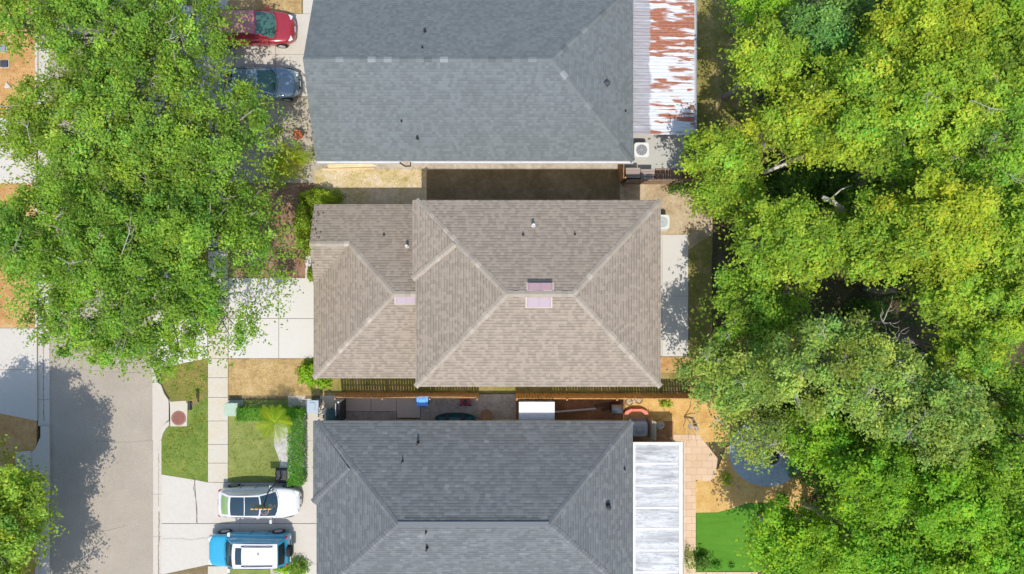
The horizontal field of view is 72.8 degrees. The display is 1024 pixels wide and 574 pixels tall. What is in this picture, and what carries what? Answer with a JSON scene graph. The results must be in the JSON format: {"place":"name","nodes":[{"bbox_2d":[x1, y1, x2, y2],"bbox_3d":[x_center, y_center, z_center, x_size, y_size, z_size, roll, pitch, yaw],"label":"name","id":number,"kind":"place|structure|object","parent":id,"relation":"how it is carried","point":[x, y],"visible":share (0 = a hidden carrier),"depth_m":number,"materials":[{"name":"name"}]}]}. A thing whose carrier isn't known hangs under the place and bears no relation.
{"place":"outdoors","nodes":[
{"label":"outdoors","id":0,"kind":"place"},
{"bbox_2d":[0,118,35,182],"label":"driveway","id":1,"kind":"structure","parent":0,"point":[14,170],"depth_m":41.97,"materials":[{"name":"concrete"}]},
{"bbox_2d":[0,1,37,573],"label":"yard soil","id":2,"kind":"structure","parent":0,"point":[22,433],"depth_m":42.01,"materials":[{"name":"brown soil"}]},
{"bbox_2d":[0,434,68,573],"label":"oak tree","id":3,"kind":"object","parent":2,"relation":"on","point":[15,547],"visible":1,"depth_m":35.55,"materials":[{"name":"green plant"}]},
{"bbox_2d":[0,0,75,62],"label":"oak tree","id":4,"kind":"object","parent":2,"relation":"on","point":[17,14],"visible":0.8,"depth_m":35.83,"materials":[{"name":"green plant"}]},
{"bbox_2d":[0,328,37,420],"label":"driveway","id":5,"kind":"structure","parent":0,"point":[18,380],"depth_m":41.97,"materials":[{"name":"concrete"}]},
{"bbox_2d":[31,426,49,492],"bbox_3d":[-28.548,10.516,42.064,1.097,0.150,4.194,0,90,0],"label":"inlet apron","id":6,"kind":"object","parent":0,"point":[40,454],"visible":0.76,"depth_m":41.99,"materials":[{"name":"concrete"}]},
{"bbox_2d":[38,327,161,494],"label":"ground","id":7,"kind":"structure","parent":0,"point":[39,426],"depth_m":42.16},
{"bbox_2d":[38,6,49,425],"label":"kerb","id":8,"kind":"structure","parent":7,"relation":"on","point":[46,402],"depth_m":42.05,"materials":[{"name":"concrete"}]},
{"bbox_2d":[38,495,49,573],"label":"kerb","id":9,"kind":"structure","parent":7,"relation":"on","point":[45,566],"depth_m":42.05,"materials":[{"name":"concrete"}]},
{"bbox_2d":[153,440,161,573],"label":"kerb","id":10,"kind":"structure","parent":7,"relation":"on","point":[156,469],"depth_m":42.05,"materials":[{"name":"concrete"}]},
{"bbox_2d":[152,369,171,439],"bbox_3d":[-21.161,7.065,42.067,1.161,0.150,4.387,0,90,0],"label":"inlet apron","id":11,"kind":"object","parent":7,"relation":"on","point":[160,412],"visible":0.88,"depth_m":41.99,"materials":[{"name":"concrete"}]},
{"bbox_2d":[50,0,154,573],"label":"street","id":12,"kind":"structure","parent":0,"point":[105,485],"depth_m":42.10,"materials":[{"name":"asphalt"}]},
{"bbox_2d":[161,395,207,481],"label":"lawn","id":13,"kind":"structure","parent":0,"point":[174,467],"depth_m":41.98,"materials":[{"name":"green plant"}]},
{"bbox_2d":[161,358,207,406],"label":"rough lawn","id":14,"kind":"structure","parent":0,"point":[181,388],"depth_m":41.98,"materials":[{"name":"green plant"}]},
{"bbox_2d":[161,0,207,275],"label":"rough lawn","id":15,"kind":"structure","parent":0,"point":[164,110],"depth_m":41.98,"materials":[{"name":"green plant"}]},
{"bbox_2d":[22,0,250,111],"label":"oak tree","id":16,"kind":"object","parent":15,"relation":"on","point":[135,35],"visible":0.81,"depth_m":34.37,"materials":[{"name":"green plant"}]},
{"bbox_2d":[0,40,302,240],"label":"oak tree","id":17,"kind":"object","parent":15,"relation":"on","point":[28,127],"visible":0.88,"depth_m":33.88,"materials":[{"name":"green plant"}]},
{"bbox_2d":[0,129,313,385],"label":"oak tree","id":18,"kind":"object","parent":15,"relation":"on","point":[147,251],"visible":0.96,"depth_m":33.63,"materials":[{"name":"green plant"}]},
{"bbox_2d":[208,0,227,573],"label":"sidewalk","id":19,"kind":"structure","parent":0,"point":[217,434],"depth_m":41.97,"materials":[{"name":"concrete"}]},
{"bbox_2d":[162,4,310,108],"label":"driveway","id":20,"kind":"structure","parent":0,"point":[291,55],"depth_m":41.97,"materials":[{"name":"concrete"}]},
{"bbox_2d":[207,5,295,48],"bbox_3d":[-15.452,-15.387,41.093,5.044,1.813,2.380,0,90,0],"label":"parked minivan","id":21,"kind":"object","parent":20,"relation":"on","point":[270,28],"visible":0.72,"depth_m":40.73,"materials":[{"name":"red paint"}]},
{"bbox_2d":[217,62,300,101],"bbox_3d":[-15.065,-12.129,41.239,4.894,1.523,2.260,0,90,0],"label":"parked sedan","id":22,"kind":"object","parent":20,"relation":"on","point":[283,84],"visible":0.7,"depth_m":40.98,"materials":[{"name":"blue paint"}]},
{"bbox_2d":[162,271,313,364],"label":"driveway","id":23,"kind":"structure","parent":0,"point":[295,339],"depth_m":41.97,"materials":[{"name":"concrete"}]},
{"bbox_2d":[162,474,315,573],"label":"driveway","id":24,"kind":"structure","parent":0,"point":[179,503],"depth_m":41.97,"materials":[{"name":"concrete"}]},
{"bbox_2d":[208,529,292,572],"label":"parked suv","id":25,"kind":"object","parent":24,"relation":"on","point":[231,549],"visible":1,"depth_m":40.52,"materials":[{"name":"blue paint"}]},
{"bbox_2d":[217,484,301,523],"bbox_3d":[-15.032,12.806,41.225,4.904,1.549,2.260,0,90,0],"label":"parked car","id":26,"kind":"object","parent":24,"relation":"on","point":[236,501],"visible":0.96,"depth_m":40.93,"materials":[{"name":"white paint"}]},
{"bbox_2d":[228,399,287,481],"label":"front lawn","id":27,"kind":"structure","parent":0,"point":[243,452],"depth_m":41.98,"materials":[{"name":"green plant"}]},
{"bbox_2d":[234,405,297,421],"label":"hedge","id":28,"kind":"object","parent":27,"relation":"on","point":[240,413],"visible":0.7,"depth_m":41.08,"materials":[{"name":"green plant"}]},
{"bbox_2d":[251,468,287,514],"bbox_3d":[-13.923,11.888,40.227,1.130,3.505,1.909,0,90,0],"label":"basketball hoop","id":29,"kind":"object","parent":27,"relation":"on","point":[281,475],"visible":0.99,"depth_m":41.58,"materials":[{"name":"black plastic"}]},
{"bbox_2d":[255,404,292,442],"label":"palm","id":30,"kind":"object","parent":27,"relation":"on","point":[278,421],"visible":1,"depth_m":40.27,"materials":[{"name":"green plant"}]},
{"bbox_2d":[274,424,289,477],"bbox_3d":[-13.884,10.000,42.042,1.007,0.160,3.484,0,90,0],"label":"gravel bed","id":31,"kind":"object","parent":27,"relation":"on","point":[281,450],"visible":0.41,"depth_m":41.96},
{"bbox_2d":[228,358,343,395],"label":"dry lawn","id":32,"kind":"structure","parent":0,"point":[242,371],"depth_m":41.98,"materials":[{"name":"beige plant"}]},
{"bbox_2d":[294,358,319,391],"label":"shrub","id":33,"kind":"object","parent":32,"relation":"on","point":[304,377],"visible":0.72,"depth_m":41.14,"materials":[{"name":"green plant"}]},
{"bbox_2d":[320,395,419,417],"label":"side slab","id":34,"kind":"structure","parent":0,"point":[406,407],"depth_m":41.94,"materials":[{"name":"concrete"}]},
{"bbox_2d":[320,394,515,419],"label":"side gravel","id":35,"kind":"structure","parent":0,"point":[500,406],"depth_m":41.95,"materials":[{"name":"gravel"}]},
{"bbox_2d":[162,0,708,573],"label":"yard soil","id":36,"kind":"structure","parent":0,"point":[198,570],"depth_m":42.01,"materials":[{"name":"soil"}]},
{"bbox_2d":[228,0,301,13],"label":"front yard","id":37,"kind":"structure","parent":36,"relation":"on","point":[290,6],"depth_m":41.97,"materials":[{"name":"beige soil"}]},
{"bbox_2d":[228,97,314,183],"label":"front yard","id":38,"kind":"structure","parent":36,"relation":"on","point":[297,112],"depth_m":41.97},
{"bbox_2d":[271,140,311,180],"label":"palm","id":39,"kind":"object","parent":38,"relation":"on","point":[297,159],"visible":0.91,"depth_m":41.07,"materials":[{"name":"green plant"}]},
{"bbox_2d":[234,183,314,277],"bbox_3d":[-14.196,-3.414,42.056,5.214,0.160,5.747,0,90,0],"label":"mulch bed","id":40,"kind":"object","parent":36,"relation":"on","point":[291,190],"visible":0.32,"depth_m":41.98,"materials":[{"name":"soil"}]},
{"bbox_2d":[292,197,313,262],"bbox_3d":[-12.411,-3.580,41.069,1.346,2.005,4.261,0,90,0],"label":"shrub row","id":41,"kind":"object","parent":40,"relation":"on","point":[302,211],"visible":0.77,"depth_m":40.88,"materials":[{"name":"green plant"}]},
{"bbox_2d":[288,395,305,483],"bbox_3d":[-13.016,9.226,42.047,1.083,0.160,5.372,0,90,0],"label":"mulch bed","id":42,"kind":"object","parent":36,"relation":"on","point":[298,401],"visible":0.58,"depth_m":41.97,"materials":[{"name":"soil"}]},
{"bbox_2d":[286,406,307,486],"bbox_3d":[-12.819,9.476,41.458,1.112,1.234,4.706,0,90,0],"label":"hedge","id":43,"kind":"object","parent":42,"relation":"on","point":[292,480],"visible":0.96,"depth_m":41.03,"materials":[{"name":"green plant"}]},
{"bbox_2d":[305,399,319,482],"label":"front walk","id":44,"kind":"structure","parent":36,"relation":"on","point":[311,417],"depth_m":41.95,"materials":[{"name":"concrete"}]},
{"bbox_2d":[296,186,348,206],"bbox_3d":[-11.431,-5.365,41.254,3.199,1.623,1.420,0,90,0],"label":"shrub row","id":45,"kind":"object","parent":36,"relation":"on","point":[324,198],"visible":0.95,"depth_m":41.15,"materials":[{"name":"green plant"}]},
{"bbox_2d":[315,160,426,203],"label":"side yard","id":46,"kind":"structure","parent":36,"relation":"on","point":[356,189],"depth_m":41.97,"materials":[{"name":"soil"}]},
{"bbox_2d":[334,392,478,399],"bbox_3d":[-6.128,6.418,41.075,8.326,1.880,0.225,0,90,0],"label":"board fence","id":47,"kind":"object","parent":36,"relation":"on","point":[382,395],"visible":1,"depth_m":40.86,"materials":[{"name":"brown wood"}]},
{"bbox_2d":[311,419,633,573],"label":"house","id":48,"kind":"structure","parent":36,"relation":"on","point":[435,496],"depth_m":38.15,"materials":[{"name":"grey"}]},
{"bbox_2d":[320,373,687,392],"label":"side yard","id":49,"kind":"structure","parent":36,"relation":"on","point":[379,385],"depth_m":41.96,"materials":[{"name":"brown plant"}]},
{"bbox_2d":[427,170,619,199],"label":"side yard","id":50,"kind":"structure","parent":36,"relation":"on","point":[523,184],"depth_m":41.96,"materials":[{"name":"soil"}]},
{"bbox_2d":[516,395,624,419],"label":"side yard","id":51,"kind":"structure","parent":36,"relation":"on","point":[571,404],"depth_m":41.95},
{"bbox_2d":[519,397,554,419],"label":"shed","id":52,"kind":"structure","parent":51,"relation":"on","point":[536,409],"depth_m":40.02,"materials":[{"name":"white plastic"}]},
{"bbox_2d":[516,393,713,400],"bbox_3d":[6.080,6.480,41.075,11.711,1.881,0.182,0,90,0],"label":"board fence","id":53,"kind":"object","parent":36,"relation":"on","point":[567,396],"visible":0.84,"depth_m":40.83,"materials":[{"name":"brown wood"}]},
{"bbox_2d":[633,421,672,441],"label":"side yard","id":54,"kind":"structure","parent":36,"relation":"on","point":[664,433],"depth_m":41.95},
{"bbox_2d":[622,179,703,186],"bbox_3d":[9.533,-6.173,41.100,5.774,1.830,0.183,0,90,0],"label":"board fence","id":55,"kind":"object","parent":36,"relation":"on","point":[657,181],"visible":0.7,"depth_m":40.96,"materials":[{"name":"brown wood"}]},
{"bbox_2d":[620,183,712,249],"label":"back yard","id":56,"kind":"structure","parent":36,"relation":"on","point":[703,229],"depth_m":41.97,"materials":[{"name":"soil"}]},
{"bbox_2d":[676,168,770,229],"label":"maple tree","id":57,"kind":"object","parent":56,"relation":"on","point":[725,199],"visible":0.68,"depth_m":36.42,"materials":[{"name":"green plant"}]},
{"bbox_2d":[625,396,730,442],"bbox_3d":[10.046,7.969,42.030,6.488,0.160,2.909,0,90,0],"label":"mulch bed","id":58,"kind":"object","parent":36,"relation":"on","point":[682,413],"visible":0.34,"depth_m":41.95,"materials":[{"name":"soil"}]},
{"bbox_2d":[688,235,711,367],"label":"back yard","id":59,"kind":"structure","parent":36,"relation":"on","point":[699,265],"depth_m":41.96,"materials":[{"name":"brown plant"}]},
{"bbox_2d":[666,327,795,424],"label":"oak tree","id":60,"kind":"object","parent":59,"relation":"on","point":[729,367],"visible":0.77,"depth_m":35.38,"materials":[{"name":"green plant"}]},
{"bbox_2d":[673,115,770,200],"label":"maple tree","id":61,"kind":"object","parent":36,"relation":"on","point":[712,157],"visible":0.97,"depth_m":35.73,"materials":[{"name":"green plant"}]},
{"bbox_2d":[697,0,757,168],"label":"back yard","id":62,"kind":"structure","parent":36,"relation":"on","point":[711,24],"depth_m":41.96,"materials":[{"name":"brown plant"}]},
{"bbox_2d":[718,0,801,39],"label":"tree","id":63,"kind":"object","parent":62,"relation":"on","point":[749,15],"visible":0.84,"depth_m":37.13,"materials":[{"name":"green plant"}]},
{"bbox_2d":[717,3,817,108],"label":"maple tree","id":64,"kind":"object","parent":62,"relation":"on","point":[756,59],"visible":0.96,"depth_m":34.27,"materials":[{"name":"green plant"}]},
{"bbox_2d":[736,68,852,173],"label":"maple tree","id":65,"kind":"object","parent":62,"relation":"on","point":[810,106],"visible":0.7,"depth_m":33.59,"materials":[{"name":"green plant"}]},
{"bbox_2d":[696,502,795,570],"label":"turf","id":66,"kind":"structure","parent":36,"relation":"on","point":[717,533],"depth_m":41.93,"materials":[{"name":"plant"}]},
{"bbox_2d":[310,162,618,169],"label":"side path","id":67,"kind":"structure","parent":0,"point":[314,166],"depth_m":41.96,"materials":[{"name":"concrete"}]},
{"bbox_2d":[303,0,634,166],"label":"house","id":68,"kind":"structure","parent":0,"point":[473,81],"depth_m":38.12,"materials":[{"name":"tile"}]},
{"bbox_2d":[309,198,662,388],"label":"house","id":69,"kind":"structure","parent":0,"point":[495,293],"depth_m":36.47,"materials":[{"name":"beige"}]},
{"bbox_2d":[621,134,685,169],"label":"back patio","id":70,"kind":"structure","parent":0,"point":[663,154],"depth_m":41.94,"materials":[{"name":"grey concrete"}]},
{"bbox_2d":[633,0,696,140],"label":"patio cover","id":71,"kind":"object","parent":70,"relation":"on","point":[664,67],"visible":0.98,"depth_m":39.66,"materials":[{"name":"metal"}]},
{"bbox_2d":[661,235,687,355],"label":"back patio","id":72,"kind":"structure","parent":0,"point":[674,295],"depth_m":41.93,"materials":[{"name":"concrete"}]},
{"bbox_2d":[673,434,717,573],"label":"paver patio","id":73,"kind":"structure","parent":0,"point":[700,463],"depth_m":41.92,"materials":[{"name":"stone"}]},
{"bbox_2d":[633,437,683,573],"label":"patio cover","id":74,"kind":"object","parent":73,"relation":"on","point":[658,507],"visible":1,"depth_m":39.41,"materials":[{"name":"metal"}]},
{"bbox_2d":[729,419,804,485],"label":"round patio","id":75,"kind":"structure","parent":0,"point":[778,474],"depth_m":41.92,"materials":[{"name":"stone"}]},
{"bbox_2d":[709,0,1023,573],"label":"woodland floor","id":76,"kind":"structure","parent":0,"point":[837,292],"depth_m":42.01,"materials":[{"name":"plant"}]},
{"bbox_2d":[691,257,821,357],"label":"oak tree","id":77,"kind":"object","parent":76,"relation":"on","point":[742,315],"visible":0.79,"depth_m":35.95,"materials":[{"name":"green plant"}]},
{"bbox_2d":[706,399,807,474],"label":"oak tree","id":78,"kind":"object","parent":76,"relation":"on","point":[754,441],"visible":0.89,"depth_m":36.24,"materials":[{"name":"green plant"}]},
{"bbox_2d":[696,446,818,513],"bbox_3d":[14.968,11.081,42.025,7.806,0.160,5.322,0,90,0],"label":"mulch bed","id":79,"kind":"object","parent":76,"relation":"on","point":[715,494],"visible":0.47,"depth_m":41.95,"materials":[{"name":"soil"}]},
{"bbox_2d":[717,184,858,299],"bbox_3d":[14.040,-2.202,37.193,7.304,9.954,5.767,0,90,0],"label":"maple tree","id":80,"kind":"object","parent":76,"relation":"on","point":[792,243],"visible":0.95,"depth_m":33.56,"materials":[{"name":"green plant"}]},
{"bbox_2d":[765,168,813,200],"bbox_3d":[16.388,-5.990,40.132,2.215,3.876,2.319,41,90,0],"label":"understorey bush","id":81,"kind":"object","parent":76,"relation":"on","point":[782,182],"visible":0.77,"depth_m":39.96,"materials":[{"name":"green plant"}]},
{"bbox_2d":[732,489,847,573],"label":"broadleaf tree","id":82,"kind":"object","parent":76,"relation":"on","point":[787,553],"visible":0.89,"depth_m":36.04,"materials":[{"name":"green plant"}]},
{"bbox_2d":[764,157,826,204],"bbox_3d":[16.642,-6.099,40.264,3.613,3.646,3.385,0,90,0],"label":"understorey bush","id":83,"kind":"object","parent":76,"relation":"on","point":[784,172],"visible":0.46,"depth_m":40.31,"materials":[{"name":"green plant"}]},
{"bbox_2d":[786,453,832,496],"bbox_3d":[17.681,11.072,40.218,2.402,3.678,2.293,-34,90,0],"label":"understorey bush","id":84,"kind":"object","parent":76,"relation":"on","point":[814,477],"visible":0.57,"depth_m":40.54,"materials":[{"name":"green plant"}]},
{"bbox_2d":[774,396,869,477],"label":"broadleaf tree","id":85,"kind":"object","parent":76,"relation":"on","point":[828,439],"visible":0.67,"depth_m":35.41,"materials":[{"name":"green plant"}]},
{"bbox_2d":[772,0,886,82],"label":"broadleaf tree","id":86,"kind":"object","parent":76,"relation":"on","point":[829,18],"visible":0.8,"depth_m":34.46,"materials":[{"name":"green plant"}]},
{"bbox_2d":[806,167,860,202],"bbox_3d":[18.806,-5.977,40.217,2.532,3.702,2.295,0,90,0],"label":"understorey bush","id":87,"kind":"object","parent":76,"relation":"on","point":[837,182],"visible":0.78,"depth_m":40.12,"materials":[{"name":"green plant"}]},
{"bbox_2d":[746,306,934,442],"bbox_3d":[15.735,3.931,36.408,8.608,11.523,6.212,22,90,0],"label":"oak tree","id":88,"kind":"object","parent":76,"relation":"on","point":[858,365],"visible":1,"depth_m":31.95,"materials":[{"name":"green plant"}]},
{"bbox_2d":[779,94,917,182],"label":"maple tree","id":89,"kind":"object","parent":76,"relation":"on","point":[873,141],"visible":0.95,"depth_m":31.99,"materials":[{"name":"green plant"}]},
{"bbox_2d":[800,495,919,573],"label":"broadleaf tree","id":90,"kind":"object","parent":76,"relation":"on","point":[866,549],"visible":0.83,"depth_m":33.83,"materials":[{"name":"green plant"}]},
{"bbox_2d":[798,25,921,150],"bbox_3d":[17.194,-9.361,36.621,6.547,11.097,6.188,0,90,0],"label":"maple tree","id":91,"kind":"object","parent":76,"relation":"on","point":[865,82],"visible":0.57,"depth_m":32.01,"materials":[{"name":"green plant"}]},
{"bbox_2d":[843,289,898,327],"bbox_3d":[21.174,1.421,40.129,2.400,3.887,2.113,41,90,0],"label":"understorey bush","id":92,"kind":"object","parent":76,"relation":"on","point":[877,310],"visible":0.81,"depth_m":40.34,"materials":[{"name":"green plant"}]},
{"bbox_2d":[718,66,1023,520],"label":"weeds","id":93,"kind":"object","parent":76,"relation":"on","point":[828,298],"visible":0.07,"depth_m":41.79,"materials":[{"name":"green plant"}]},
{"bbox_2d":[820,175,922,291],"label":"maple tree","id":94,"kind":"object","parent":76,"relation":"on","point":[874,262],"visible":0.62,"depth_m":32.90,"materials":[{"name":"green plant"}]},
{"bbox_2d":[806,427,937,533],"bbox_3d":[18.061,9.557,37.243,6.335,9.853,5.386,0,90,0],"label":"broadleaf tree","id":95,"kind":"object","parent":76,"relation":"on","point":[872,477],"visible":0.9,"depth_m":33.31,"materials":[{"name":"green plant"}]},
{"bbox_2d":[848,131,982,204],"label":"broadleaf tree","id":96,"kind":"object","parent":76,"relation":"on","point":[880,173],"visible":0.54,"depth_m":33.21,"materials":[{"name":"green plant"}]},
{"bbox_2d":[837,354,1003,480],"bbox_3d":[19.731,6.127,36.624,7.086,11.092,5.772,0,90,0],"label":"oak tree","id":97,"kind":"object","parent":76,"relation":"on","point":[951,437],"visible":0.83,"depth_m":32.05,"materials":[{"name":"green plant"}]},
{"bbox_2d":[836,0,1010,89],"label":"maple tree","id":98,"kind":"object","parent":76,"relation":"on","point":[927,27],"visible":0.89,"depth_m":31.11,"materials":[{"name":"green plant"}]},
{"bbox_2d":[862,257,997,337],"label":"maple tree","id":99,"kind":"object","parent":76,"relation":"on","point":[965,303],"visible":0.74,"depth_m":33.08,"materials":[{"name":"green plant"}]},
{"bbox_2d":[873,519,992,573],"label":"broadleaf tree","id":100,"kind":"object","parent":76,"relation":"on","point":[942,564],"visible":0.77,"depth_m":33.02,"materials":[{"name":"green plant"}]},
{"bbox_2d":[864,158,1007,301],"bbox_3d":[19.861,-2.864,36.024,5.882,12.293,6.227,-34,90,0],"label":"maple tree","id":101,"kind":"object","parent":76,"relation":"on","point":[946,219],"visible":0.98,"depth_m":31.15,"materials":[{"name":"green plant"}]},
{"bbox_2d":[886,444,1009,559],"bbox_3d":[21.046,10.058,36.615,6.152,11.109,5.842,-35,90,0],"label":"broadleaf tree","id":102,"kind":"object","parent":76,"relation":"on","point":[968,510],"visible":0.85,"depth_m":32.14,"materials":[{"name":"green plant"}]},
{"bbox_2d":[879,35,1019,170],"bbox_3d":[19.920,-8.793,36.069,6.948,12.202,6.301,-34,90,0],"label":"maple tree","id":103,"kind":"object","parent":76,"relation":"on","point":[969,83],"visible":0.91,"depth_m":30.97,"materials":[{"name":"green plant"}]},
{"bbox_2d":[884,313,1022,390],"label":"maple tree","id":104,"kind":"object","parent":76,"relation":"on","point":[985,356],"visible":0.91,"depth_m":33.41,"materials":[{"name":"green plant"}]},
{"bbox_2d":[903,261,1023,350],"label":"maple tree","id":105,"kind":"object","parent":76,"relation":"on","point":[1009,321],"visible":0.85,"depth_m":32.38,"materials":[{"name":"green plant"}]},
{"bbox_2d":[917,80,1023,210],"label":"broadleaf tree","id":106,"kind":"object","parent":76,"relation":"on","point":[1009,162],"visible":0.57,"depth_m":31.76,"materials":[{"name":"green plant"}]},
{"bbox_2d":[940,391,1023,510],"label":"broadleaf tree","id":107,"kind":"object","parent":76,"relation":"on","point":[1003,450],"visible":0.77,"depth_m":32.84,"materials":[{"name":"green plant"}]},
{"bbox_2d":[942,354,1023,431],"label":"broadleaf tree","id":108,"kind":"object","parent":76,"relation":"on","point":[1008,385],"visible":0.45,"depth_m":34.66,"materials":[{"name":"green plant"}]},
{"bbox_2d":[953,492,1023,573],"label":"broadleaf tree","id":109,"kind":"object","parent":76,"relation":"on","point":[1004,552],"visible":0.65,"depth_m":32.23,"materials":[{"name":"green plant"}]},
{"bbox_2d":[972,176,1023,285],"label":"maple tree","id":110,"kind":"object","parent":76,"relation":"on","point":[1008,251],"visible":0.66,"depth_m":31.79,"materials":[{"name":"green plant"}]},
{"bbox_2d":[974,0,1023,95],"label":"broadleaf tree","id":111,"kind":"object","parent":76,"relation":"on","point":[1013,17],"visible":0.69,"depth_m":31.11,"materials":[{"name":"green plant"}]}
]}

